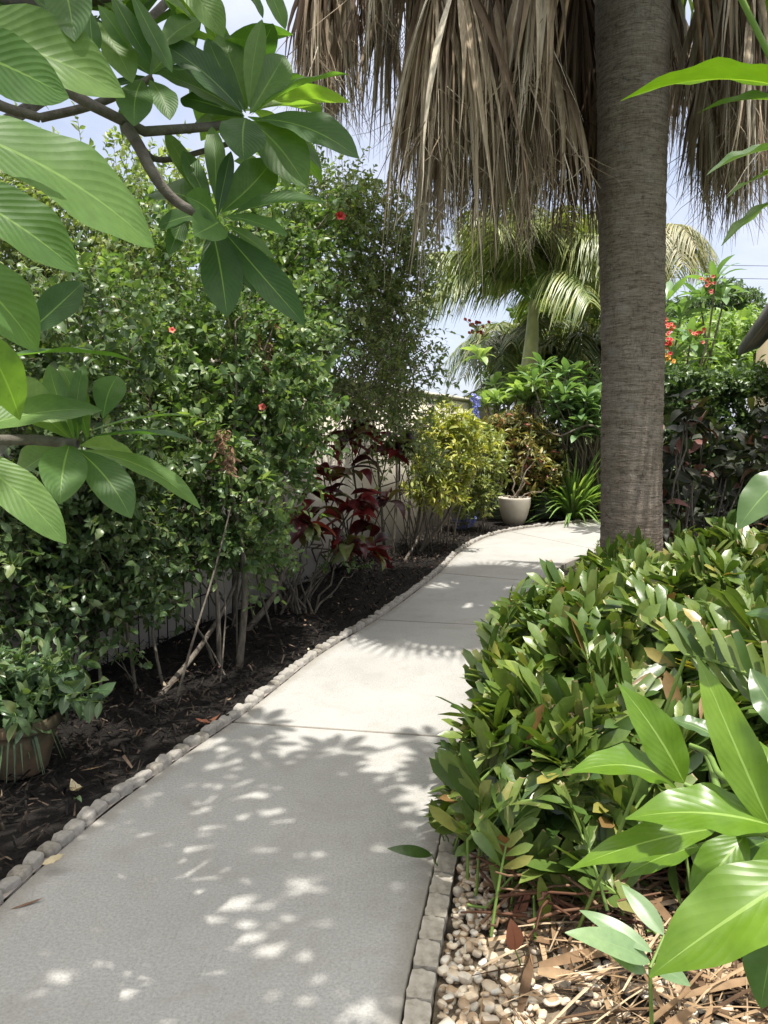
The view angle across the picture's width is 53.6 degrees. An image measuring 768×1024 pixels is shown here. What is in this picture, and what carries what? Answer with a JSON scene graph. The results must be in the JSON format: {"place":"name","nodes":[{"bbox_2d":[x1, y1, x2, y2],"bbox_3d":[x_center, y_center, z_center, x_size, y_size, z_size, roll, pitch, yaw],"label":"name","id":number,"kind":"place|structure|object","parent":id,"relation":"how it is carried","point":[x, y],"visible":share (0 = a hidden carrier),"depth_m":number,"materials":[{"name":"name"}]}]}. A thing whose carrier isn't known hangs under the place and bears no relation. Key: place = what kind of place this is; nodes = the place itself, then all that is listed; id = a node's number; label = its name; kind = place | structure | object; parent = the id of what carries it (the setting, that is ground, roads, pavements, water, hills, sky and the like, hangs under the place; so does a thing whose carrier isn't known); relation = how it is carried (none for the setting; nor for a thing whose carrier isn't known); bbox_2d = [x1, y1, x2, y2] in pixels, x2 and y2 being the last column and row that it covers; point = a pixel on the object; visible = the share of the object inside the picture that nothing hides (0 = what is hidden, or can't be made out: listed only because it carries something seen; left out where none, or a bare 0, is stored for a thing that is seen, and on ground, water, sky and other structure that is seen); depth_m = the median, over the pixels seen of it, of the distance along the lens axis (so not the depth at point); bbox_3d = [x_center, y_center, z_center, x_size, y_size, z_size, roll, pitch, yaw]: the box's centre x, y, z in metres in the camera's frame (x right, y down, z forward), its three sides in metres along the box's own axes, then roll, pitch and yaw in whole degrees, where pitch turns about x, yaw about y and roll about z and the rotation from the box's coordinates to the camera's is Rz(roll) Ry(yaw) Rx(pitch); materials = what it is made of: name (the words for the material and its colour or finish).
{"place":"outdoors","nodes":[
{"label":"outdoors","id":0,"kind":"place"},
{"bbox_2d":[0,521,702,1023],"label":"garden path","id":1,"kind":"structure","parent":0,"point":[312,905],"depth_m":2.76,"materials":[{"name":"concrete"}]},
{"bbox_2d":[12,897,43,908],"bbox_3d":[-1.169,1.284,2.495,0.100,0.011,0.014,-3,7,-28],"label":"fallen leaf","id":2,"kind":"object","parent":1,"relation":"on","point":[27,903],"visible":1,"depth_m":2.50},
{"bbox_2d":[43,854,63,864],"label":"fallen leaf","id":3,"kind":"object","parent":1,"relation":"on","point":[52,859],"visible":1,"depth_m":2.69,"materials":[{"name":"plant"}]},
{"bbox_2d":[0,521,588,902],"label":"kerb strip","id":4,"kind":"object","parent":1,"relation":"on","point":[5,895],"visible":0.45,"depth_m":3.21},
{"bbox_2d":[0,890,3,905],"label":"edging stone","id":5,"kind":"object","parent":4,"relation":"on","point":[1,897],"visible":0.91,"depth_m":2.51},
{"bbox_2d":[22,850,43,873],"bbox_3d":[-1.256,1.254,2.724,0.059,0.057,0.079,-3,6,5],"label":"edging stone","id":6,"kind":"object","parent":4,"relation":"on","point":[34,859],"visible":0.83,"depth_m":2.71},
{"bbox_2d":[51,830,73,849],"bbox_3d":[-1.219,1.242,2.875,0.059,0.061,0.082,7,4,17],"label":"edging stone","id":7,"kind":"object","parent":4,"relation":"on","point":[63,837],"visible":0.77,"depth_m":2.86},
{"bbox_2d":[63,818,85,838],"bbox_3d":[-1.203,1.230,2.952,0.065,0.058,0.080,-1,1,20],"label":"edging stone","id":8,"kind":"object","parent":4,"relation":"on","point":[76,826],"visible":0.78,"depth_m":2.94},
{"bbox_2d":[76,806,96,828],"bbox_3d":[-1.185,1.217,3.026,0.060,0.068,0.077,4,11,15],"label":"edging stone","id":9,"kind":"object","parent":4,"relation":"on","point":[86,815],"visible":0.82,"depth_m":3.02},
{"bbox_2d":[90,799,107,815],"bbox_3d":[-1.167,1.218,3.103,0.059,0.067,0.081,6,11,12],"label":"edging stone","id":10,"kind":"object","parent":4,"relation":"on","point":[99,806],"visible":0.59,"depth_m":3.10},
{"bbox_2d":[111,781,132,796],"bbox_3d":[-1.122,1.197,3.257,0.064,0.071,0.086,-3,2,20],"label":"edging stone","id":11,"kind":"object","parent":4,"relation":"on","point":[123,788],"visible":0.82,"depth_m":3.24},
{"bbox_2d":[125,777,144,787],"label":"edging stone","id":12,"kind":"object","parent":4,"relation":"on","point":[137,781],"visible":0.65,"depth_m":3.32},
{"bbox_2d":[145,762,163,776],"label":"edging stone","id":13,"kind":"object","parent":4,"relation":"on","point":[156,768],"visible":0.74,"depth_m":3.45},
{"bbox_2d":[155,754,171,768],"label":"edging stone","id":14,"kind":"object","parent":4,"relation":"on","point":[165,760],"visible":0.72,"depth_m":3.53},
{"bbox_2d":[166,749,182,763],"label":"edging stone","id":15,"kind":"object","parent":4,"relation":"on","point":[176,754],"visible":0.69,"depth_m":3.60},
{"bbox_2d":[183,735,200,748],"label":"edging stone","id":16,"kind":"object","parent":4,"relation":"on","point":[192,740],"visible":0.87,"depth_m":3.74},
{"bbox_2d":[200,724,215,736],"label":"edging stone","id":17,"kind":"object","parent":4,"relation":"on","point":[209,729],"visible":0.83,"depth_m":3.88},
{"bbox_2d":[210,720,222,731],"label":"edging stone","id":18,"kind":"object","parent":4,"relation":"on","point":[218,724],"visible":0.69,"depth_m":3.95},
{"bbox_2d":[227,710,240,721],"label":"edging stone","id":19,"kind":"object","parent":4,"relation":"on","point":[234,714],"visible":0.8,"depth_m":4.10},
{"bbox_2d":[233,703,246,716],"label":"edging stone","id":20,"kind":"object","parent":4,"relation":"on","point":[241,708],"visible":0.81,"depth_m":4.17,"materials":[{"name":"stone"}]},
{"bbox_2d":[245,695,258,706],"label":"edging stone","id":21,"kind":"object","parent":4,"relation":"on","point":[253,699],"visible":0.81,"depth_m":4.32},
{"bbox_2d":[252,689,263,702],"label":"edging stone","id":22,"kind":"object","parent":4,"relation":"on","point":[259,694],"visible":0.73,"depth_m":4.39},
{"bbox_2d":[258,686,269,696],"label":"edging stone","id":23,"kind":"object","parent":4,"relation":"on","point":[265,689],"visible":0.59,"depth_m":4.48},
{"bbox_2d":[268,680,279,688],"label":"edging stone","id":24,"kind":"object","parent":4,"relation":"on","point":[276,683],"visible":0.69,"depth_m":4.61,"materials":[{"name":"stone"}]},
{"bbox_2d":[273,675,285,683],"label":"edging stone","id":25,"kind":"object","parent":4,"relation":"on","point":[280,678],"visible":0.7,"depth_m":4.68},
{"bbox_2d":[278,670,289,678],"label":"edging stone","id":26,"kind":"object","parent":4,"relation":"on","point":[286,673],"visible":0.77,"depth_m":4.77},
{"bbox_2d":[284,667,293,676],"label":"edging stone","id":27,"kind":"object","parent":4,"relation":"on","point":[291,671],"visible":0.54,"depth_m":4.85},
{"bbox_2d":[303,653,312,661],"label":"edging stone","id":28,"kind":"object","parent":4,"relation":"on","point":[309,656],"visible":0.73,"depth_m":5.13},
{"bbox_2d":[307,650,316,658],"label":"edging stone","id":29,"kind":"object","parent":4,"relation":"on","point":[314,654],"visible":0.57,"depth_m":5.21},
{"bbox_2d":[312,649,321,656],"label":"edging stone","id":30,"kind":"object","parent":4,"relation":"on","point":[319,651],"visible":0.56,"depth_m":5.27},
{"bbox_2d":[315,644,325,652],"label":"edging stone","id":31,"kind":"object","parent":4,"relation":"on","point":[322,647],"visible":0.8,"depth_m":5.34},
{"bbox_2d":[323,642,330,649],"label":"edging stone","id":32,"kind":"object","parent":4,"relation":"on","point":[328,645],"visible":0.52,"depth_m":5.44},
{"bbox_2d":[326,639,335,646],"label":"edging stone","id":33,"kind":"object","parent":4,"relation":"on","point":[331,642],"visible":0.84,"depth_m":5.49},
{"bbox_2d":[329,636,339,643],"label":"edging stone","id":34,"kind":"object","parent":4,"relation":"on","point":[337,638],"visible":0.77,"depth_m":5.57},
{"bbox_2d":[344,628,351,634],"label":"edging stone","id":35,"kind":"object","parent":4,"relation":"on","point":[348,630],"visible":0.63,"depth_m":5.80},
{"bbox_2d":[353,624,360,631],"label":"edging stone","id":36,"kind":"object","parent":4,"relation":"on","point":[358,627],"visible":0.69,"depth_m":5.92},
{"bbox_2d":[356,621,364,628],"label":"edging stone","id":37,"kind":"object","parent":4,"relation":"on","point":[361,623],"visible":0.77,"depth_m":6.00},
{"bbox_2d":[360,619,368,626],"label":"edging stone","id":38,"kind":"object","parent":4,"relation":"on","point":[366,621],"visible":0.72,"depth_m":6.07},
{"bbox_2d":[374,610,382,618],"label":"edging stone","id":39,"kind":"object","parent":4,"relation":"on","point":[378,612],"visible":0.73,"depth_m":6.37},
{"bbox_2d":[0,0,767,432],"label":"sky","id":40,"kind":"structure","parent":0,"point":[239,13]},
{"bbox_2d":[431,437,741,1023],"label":"ground","id":41,"kind":"structure","parent":0,"point":[496,514],"depth_m":14.39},
{"bbox_2d":[0,230,206,703],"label":"climbing shrub","id":42,"kind":"object","parent":41,"relation":"on","point":[76,583],"visible":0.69,"depth_m":4.13,"materials":[{"name":"green plant"}]},
{"bbox_2d":[0,101,353,425],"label":"hibiscus shrub","id":43,"kind":"object","parent":41,"relation":"on","point":[16,256],"visible":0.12,"depth_m":6.45,"materials":[{"name":"green plant"}]},
{"bbox_2d":[66,152,371,701],"bbox_3d":[-1.289,-0.804,5.340,2.393,3.758,2.346,0,6,0],"label":"flowering shrub","id":44,"kind":"object","parent":41,"relation":"on","point":[234,542],"visible":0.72,"depth_m":4.99,"materials":[{"name":"green plant"}]},
{"bbox_2d":[0,340,492,676],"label":"boundary wall","id":45,"kind":"structure","parent":41,"relation":"on","point":[309,567],"depth_m":7.88,"materials":[{"name":"beige paint"}]},
{"bbox_2d":[470,393,480,422],"bbox_3d":[1.460,-1.586,12.377,0.228,0.696,0.118,0,6,0],"label":"blue flowering vine","id":46,"kind":"object","parent":45,"relation":"hanging from","point":[475,410],"visible":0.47,"depth_m":12.32,"materials":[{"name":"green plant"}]},
{"bbox_2d":[0,518,591,901],"bbox_3d":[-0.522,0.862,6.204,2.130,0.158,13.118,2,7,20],"label":"bark mulch","id":47,"kind":"object","parent":41,"relation":"on","point":[122,747],"visible":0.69,"depth_m":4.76,"materials":[{"name":"wood"}]},
{"bbox_2d":[0,876,20,898],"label":"edging stone","id":48,"kind":"object","parent":47,"relation":"on","point":[8,884],"visible":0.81,"depth_m":2.57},
{"bbox_2d":[6,864,32,885],"bbox_3d":[-1.270,1.271,2.649,0.064,0.062,0.080,-2,5,9],"label":"edging stone","id":49,"kind":"object","parent":47,"relation":"on","point":[23,872],"visible":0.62,"depth_m":2.64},
{"bbox_2d":[0,708,62,780],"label":"terracotta pot","id":50,"kind":"object","parent":47,"relation":"on","point":[51,722],"visible":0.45,"depth_m":3.36,"materials":[{"name":"ceramic"}]},
{"bbox_2d":[0,627,115,782],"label":"pot plant","id":51,"kind":"object","parent":50,"relation":"on","point":[28,693],"visible":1,"depth_m":3.39,"materials":[{"name":"green plant"}]},
{"bbox_2d":[36,841,60,857],"bbox_3d":[-1.238,1.254,2.805,0.068,0.055,0.079,6,5,16],"label":"edging stone","id":52,"kind":"object","parent":47,"relation":"on","point":[48,849],"visible":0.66,"depth_m":2.79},
{"bbox_2d":[70,779,82,790],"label":"fallen leaf","id":53,"kind":"object","parent":47,"relation":"on","point":[73,783],"visible":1,"depth_m":3.30,"materials":[{"name":"plant"}]},
{"bbox_2d":[100,793,119,804],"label":"edging stone","id":54,"kind":"object","parent":47,"relation":"on","point":[109,798],"visible":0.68,"depth_m":3.17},
{"bbox_2d":[63,440,212,674],"bbox_3d":[-1.675,0.236,5.358,0.021,1.520,1.722,2,7,21],"label":"garden trellis","id":55,"kind":"object","parent":47,"relation":"on","point":[200,595],"visible":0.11,"depth_m":5.72,"materials":[{"name":"wood"}]},
{"bbox_2d":[134,769,152,779],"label":"edging stone","id":56,"kind":"object","parent":47,"relation":"on","point":[147,774],"visible":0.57,"depth_m":3.39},
{"bbox_2d":[0,0,358,543],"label":"plumeria tree","id":57,"kind":"object","parent":47,"relation":"on","point":[51,53],"visible":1,"depth_m":1.47,"materials":[{"name":"green plant"}]},
{"bbox_2d":[173,743,189,755],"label":"edging stone","id":58,"kind":"object","parent":47,"relation":"on","point":[184,748],"visible":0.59,"depth_m":3.67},
{"bbox_2d":[194,732,208,743],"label":"edging stone","id":59,"kind":"object","parent":47,"relation":"on","point":[204,736],"visible":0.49,"depth_m":3.82,"materials":[{"name":"stone"}]},
{"bbox_2d":[195,714,219,722],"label":"fallen leaf","id":60,"kind":"object","parent":47,"relation":"on","point":[206,720],"visible":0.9,"depth_m":4.03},
{"bbox_2d":[218,715,231,728],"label":"edging stone","id":61,"kind":"object","parent":47,"relation":"on","point":[226,719],"visible":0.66,"depth_m":4.04,"materials":[{"name":"stone"}]},
{"bbox_2d":[44,558,432,771],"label":"leaf litter","id":62,"kind":"object","parent":47,"relation":"on","point":[164,683],"visible":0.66,"depth_m":5.67,"materials":[{"name":"plant"}]},
{"bbox_2d":[244,703,252,711],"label":"edging stone","id":63,"kind":"object","parent":47,"relation":"on","point":[249,706],"visible":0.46,"depth_m":4.25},
{"bbox_2d":[265,684,275,693],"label":"edging stone","id":64,"kind":"object","parent":47,"relation":"on","point":[272,688],"visible":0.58,"depth_m":4.54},
{"bbox_2d":[288,664,297,673],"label":"edging stone","id":65,"kind":"object","parent":47,"relation":"on","point":[293,667],"visible":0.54,"depth_m":4.92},
{"bbox_2d":[293,660,303,669],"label":"edging stone","id":66,"kind":"object","parent":47,"relation":"on","point":[298,663],"visible":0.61,"depth_m":5.00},
{"bbox_2d":[299,657,308,665],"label":"edging stone","id":67,"kind":"object","parent":47,"relation":"on","point":[305,659],"visible":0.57,"depth_m":5.08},
{"bbox_2d":[263,507,373,614],"bbox_3d":[-0.589,0.411,6.598,1.006,0.883,0.773,0,6,0],"label":"bare stemmed shrub","id":68,"kind":"object","parent":47,"relation":"on","point":[293,600],"visible":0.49,"depth_m":6.49,"materials":[{"name":"brown plant"}]},
{"bbox_2d":[339,631,347,639],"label":"edging stone","id":69,"kind":"object","parent":47,"relation":"on","point":[344,634],"visible":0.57,"depth_m":5.71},
{"bbox_2d":[272,404,417,573],"bbox_3d":[-0.268,-0.108,7.198,1.198,1.792,2.551,1,6,9],"label":"red leaf plant","id":70,"kind":"object","parent":47,"relation":"on","point":[364,504],"visible":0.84,"depth_m":6.62,"materials":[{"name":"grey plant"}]},
{"bbox_2d":[453,512,476,530],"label":"blue flowers","id":71,"kind":"object","parent":47,"relation":"on","point":[471,521],"visible":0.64,"depth_m":11.69,"materials":[{"name":"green plant"}]},
{"bbox_2d":[498,496,530,525],"bbox_3d":[2.144,-0.018,12.510,0.540,0.452,0.540,0,6,0],"label":"flower pot","id":72,"kind":"object","parent":47,"relation":"on","point":[514,512],"visible":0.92,"depth_m":12.32,"materials":[{"name":"ceramic"}]},
{"bbox_2d":[500,428,547,498],"bbox_3d":[2.289,-0.762,12.401,0.771,1.261,0.441,2,6,15],"label":"potted shrub","id":73,"kind":"object","parent":72,"relation":"on","point":[536,454],"visible":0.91,"depth_m":12.35,"materials":[{"name":"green plant"}]},
{"bbox_2d":[491,448,600,526],"bbox_3d":[3.355,-0.523,13.261,3.077,1.253,2.970,4,7,32],"label":"strap leaf clump","id":74,"kind":"object","parent":47,"relation":"on","point":[571,499],"visible":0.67,"depth_m":12.94,"materials":[{"name":"plant"}]},
{"bbox_2d":[514,352,601,519],"bbox_3d":[3.493,-1.327,13.521,2.145,2.862,2.588,2,6,17],"label":"deep green plumeria","id":75,"kind":"object","parent":47,"relation":"on","point":[571,415],"visible":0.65,"depth_m":12.85,"materials":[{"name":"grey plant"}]},
{"bbox_2d":[238,146,481,561],"bbox_3d":[-0.180,-1.228,7.642,2.303,4.108,3.865,0,6,0],"label":"tall hibiscus","id":76,"kind":"object","parent":41,"relation":"on","point":[390,365],"visible":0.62,"depth_m":6.51,"materials":[{"name":"green plant"}]},
{"bbox_2d":[402,998,431,1023],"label":"edging paver","id":77,"kind":"object","parent":41,"relation":"on","point":[416,1011],"visible":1,"depth_m":2.02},
{"bbox_2d":[406,968,436,1018],"bbox_3d":[0.105,1.353,2.127,0.077,0.077,0.119,0,5,11],"label":"edging paver","id":78,"kind":"object","parent":41,"relation":"on","point":[422,985],"visible":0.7,"depth_m":2.12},
{"bbox_2d":[413,939,440,980],"bbox_3d":[0.127,1.336,2.248,0.077,0.077,0.119,2,6,9],"label":"edging paver","id":79,"kind":"object","parent":41,"relation":"on","point":[427,957],"visible":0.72,"depth_m":2.23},
{"bbox_2d":[419,915,445,956],"bbox_3d":[0.150,1.327,2.366,0.077,0.077,0.119,0,5,10],"label":"edging paver","id":80,"kind":"object","parent":41,"relation":"on","point":[433,928],"visible":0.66,"depth_m":2.36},
{"bbox_2d":[425,893,449,931],"bbox_3d":[0.174,1.317,2.484,0.077,0.077,0.119,2,8,11],"label":"edging paver","id":81,"kind":"object","parent":41,"relation":"on","point":[438,904],"visible":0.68,"depth_m":2.48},
{"bbox_2d":[429,872,453,905],"bbox_3d":[0.197,1.304,2.603,0.077,0.077,0.119,2,8,12],"label":"edging paver","id":82,"kind":"object","parent":41,"relation":"on","point":[442,883],"visible":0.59,"depth_m":2.59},
{"bbox_2d":[434,852,457,883],"bbox_3d":[0.221,1.287,2.721,0.077,0.077,0.119,3,8,12],"label":"edging paver","id":83,"kind":"object","parent":41,"relation":"on","point":[446,862],"visible":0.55,"depth_m":2.71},
{"bbox_2d":[393,400,504,547],"bbox_3d":[0.785,-0.428,9.789,1.478,2.052,1.652,0,6,0],"label":"yellow croton","id":84,"kind":"object","parent":41,"relation":"on","point":[460,430],"visible":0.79,"depth_m":9.39,"materials":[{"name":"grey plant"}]},
{"bbox_2d":[439,834,459,864],"bbox_3d":[0.245,1.272,2.842,0.077,0.077,0.119,0,5,9],"label":"edging paver","id":85,"kind":"object","parent":41,"relation":"on","point":[446,846],"visible":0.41,"depth_m":2.83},
{"bbox_2d":[438,421,515,534],"bbox_3d":[1.433,-0.599,11.515,1.122,2.021,1.347,5,8,38],"label":"lime croton","id":86,"kind":"object","parent":41,"relation":"on","point":[486,489],"visible":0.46,"depth_m":11.36,"materials":[{"name":"green plant"}]},
{"bbox_2d":[444,318,523,499],"bbox_3d":[2.368,-2.207,16.802,2.130,3.883,2.372,0,6,0],"label":"fan leaf palm","id":87,"kind":"object","parent":41,"relation":"on","point":[499,359],"visible":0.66,"depth_m":16.17,"materials":[{"name":"green plant"}]},
{"bbox_2d":[401,191,600,509],"bbox_3d":[2.950,-3.056,14.844,4.357,6.022,4.364,4,7,31],"label":"feather palm","id":88,"kind":"object","parent":41,"relation":"on","point":[577,282],"visible":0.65,"depth_m":13.98,"materials":[{"name":"plant"}]},
{"bbox_2d":[460,344,580,513],"bbox_3d":[2.605,-1.483,13.849,2.713,3.093,1.362,0,6,0],"label":"light green plumeria","id":89,"kind":"object","parent":41,"relation":"on","point":[526,395],"visible":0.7,"depth_m":13.60,"materials":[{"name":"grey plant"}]},
{"bbox_2d":[480,403,571,515],"bbox_3d":[2.345,-0.879,13.638,1.761,2.123,2.364,0,6,0],"label":"mixed croton","id":90,"kind":"object","parent":41,"relation":"on","point":[511,424],"visible":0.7,"depth_m":12.79,"materials":[{"name":"green plant"}]},
{"bbox_2d":[442,299,686,460],"bbox_3d":[3.968,-2.468,16.784,5.300,4.429,3.305,0,6,0],"label":"areca palm","id":91,"kind":"object","parent":41,"relation":"on","point":[581,342],"visible":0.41,"depth_m":16.16,"materials":[{"name":"plant"}]},
{"bbox_2d":[539,431,591,502],"bbox_3d":[4.075,-0.781,14.386,2.741,2.257,1.374,0,6,0],"label":"shade shrub","id":92,"kind":"object","parent":41,"relation":"on","point":[560,449],"visible":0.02,"depth_m":14.25,"materials":[{"name":"green plant"}]},
{"bbox_2d":[481,272,677,427],"bbox_3d":[5.137,-3.646,19.903,5.445,6.138,3.549,0,6,0],"label":"leafy tree","id":93,"kind":"object","parent":41,"relation":"on","point":[668,315],"visible":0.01,"depth_m":19.28,"materials":[{"name":"green plant"}]},
{"bbox_2d":[444,562,767,1023],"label":"bed","id":94,"kind":"object","parent":41,"relation":"on","point":[573,1008],"depth_m":2.13,"materials":[{"name":"soil"}]},
{"bbox_2d":[387,799,600,964],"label":"sprigs","id":95,"kind":"object","parent":94,"relation":"on","point":[514,937],"visible":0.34,"depth_m":2.36,"materials":[{"name":"plant"}]},
{"bbox_2d":[432,840,605,1023],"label":"gravel base","id":96,"kind":"object","parent":94,"relation":"on","point":[553,1013],"visible":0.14,"depth_m":2.23,"materials":[{"name":"gravel"}]},
{"bbox_2d":[273,0,767,560],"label":"skirted palm","id":97,"kind":"object","parent":94,"relation":"on","point":[521,104],"visible":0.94,"depth_m":5.43,"materials":[{"name":"brown plant"}]},
{"bbox_2d":[424,509,767,939],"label":"cardboard palm","id":98,"kind":"object","parent":94,"relation":"on","point":[554,664],"visible":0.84,"depth_m":2.63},
{"bbox_2d":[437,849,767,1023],"bbox_3d":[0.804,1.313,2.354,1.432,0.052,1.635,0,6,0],"label":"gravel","id":99,"kind":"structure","parent":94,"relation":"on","point":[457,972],"depth_m":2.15,"materials":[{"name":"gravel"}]},
{"bbox_2d":[472,834,767,1023],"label":"dry thatch","id":100,"kind":"object","parent":99,"relation":"on","point":[702,984],"visible":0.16,"depth_m":2.11,"materials":[{"name":"plant"}]},
{"bbox_2d":[565,885,689,1023],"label":"young plant","id":101,"kind":"object","parent":99,"relation":"on","point":[625,946],"visible":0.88,"depth_m":1.74,"materials":[{"name":"green plant"}]},
{"bbox_2d":[566,0,767,1008],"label":"glossy shrub","id":102,"kind":"object","parent":94,"relation":"on","point":[720,917],"visible":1,"depth_m":0.77,"materials":[{"name":"green plant"}]},
{"bbox_2d":[662,389,767,554],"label":"copper leaf plant","id":103,"kind":"object","parent":94,"relation":"on","point":[722,485],"visible":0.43,"depth_m":6.92,"materials":[{"name":"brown plant"}]},
{"bbox_2d":[663,346,767,542],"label":"clipped hedge","id":104,"kind":"object","parent":94,"relation":"on","point":[735,385],"visible":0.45,"depth_m":8.38,"materials":[{"name":"green plant"}]},
{"bbox_2d":[596,223,719,303],"bbox_3d":[4.673,-2.417,13.322,2.135,5.057,2.231,0,6,0],"label":"pale palm","id":105,"kind":"object","parent":41,"relation":"on","point":[681,246],"visible":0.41,"depth_m":12.50,"materials":[{"name":"plant"}]},
{"bbox_2d":[664,254,749,462],"bbox_3d":[4.239,-1.613,11.057,2.093,3.955,1.542,0,6,0],"label":"red flowered plumeria","id":106,"kind":"object","parent":41,"relation":"on","point":[711,286],"visible":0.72,"depth_m":10.80,"materials":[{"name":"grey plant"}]},
{"bbox_2d":[666,301,762,465],"bbox_3d":[8.790,-3.239,20.598,5.883,5.216,3.770,-3,7,-23],"label":"leafy tree","id":107,"kind":"object","parent":41,"relation":"on","point":[734,327],"visible":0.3,"depth_m":19.62,"materials":[{"name":"green plant"}]},
{"bbox_2d":[668,276,766,324],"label":"spreading tree","id":108,"kind":"object","parent":41,"relation":"on","point":[737,303],"visible":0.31,"depth_m":30.61,"materials":[{"name":"green plant"}]},
{"bbox_2d":[738,303,767,430],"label":"house","id":109,"kind":"structure","parent":41,"relation":"on","point":[756,337],"depth_m":11.69,"materials":[{"name":"yellow paint"}]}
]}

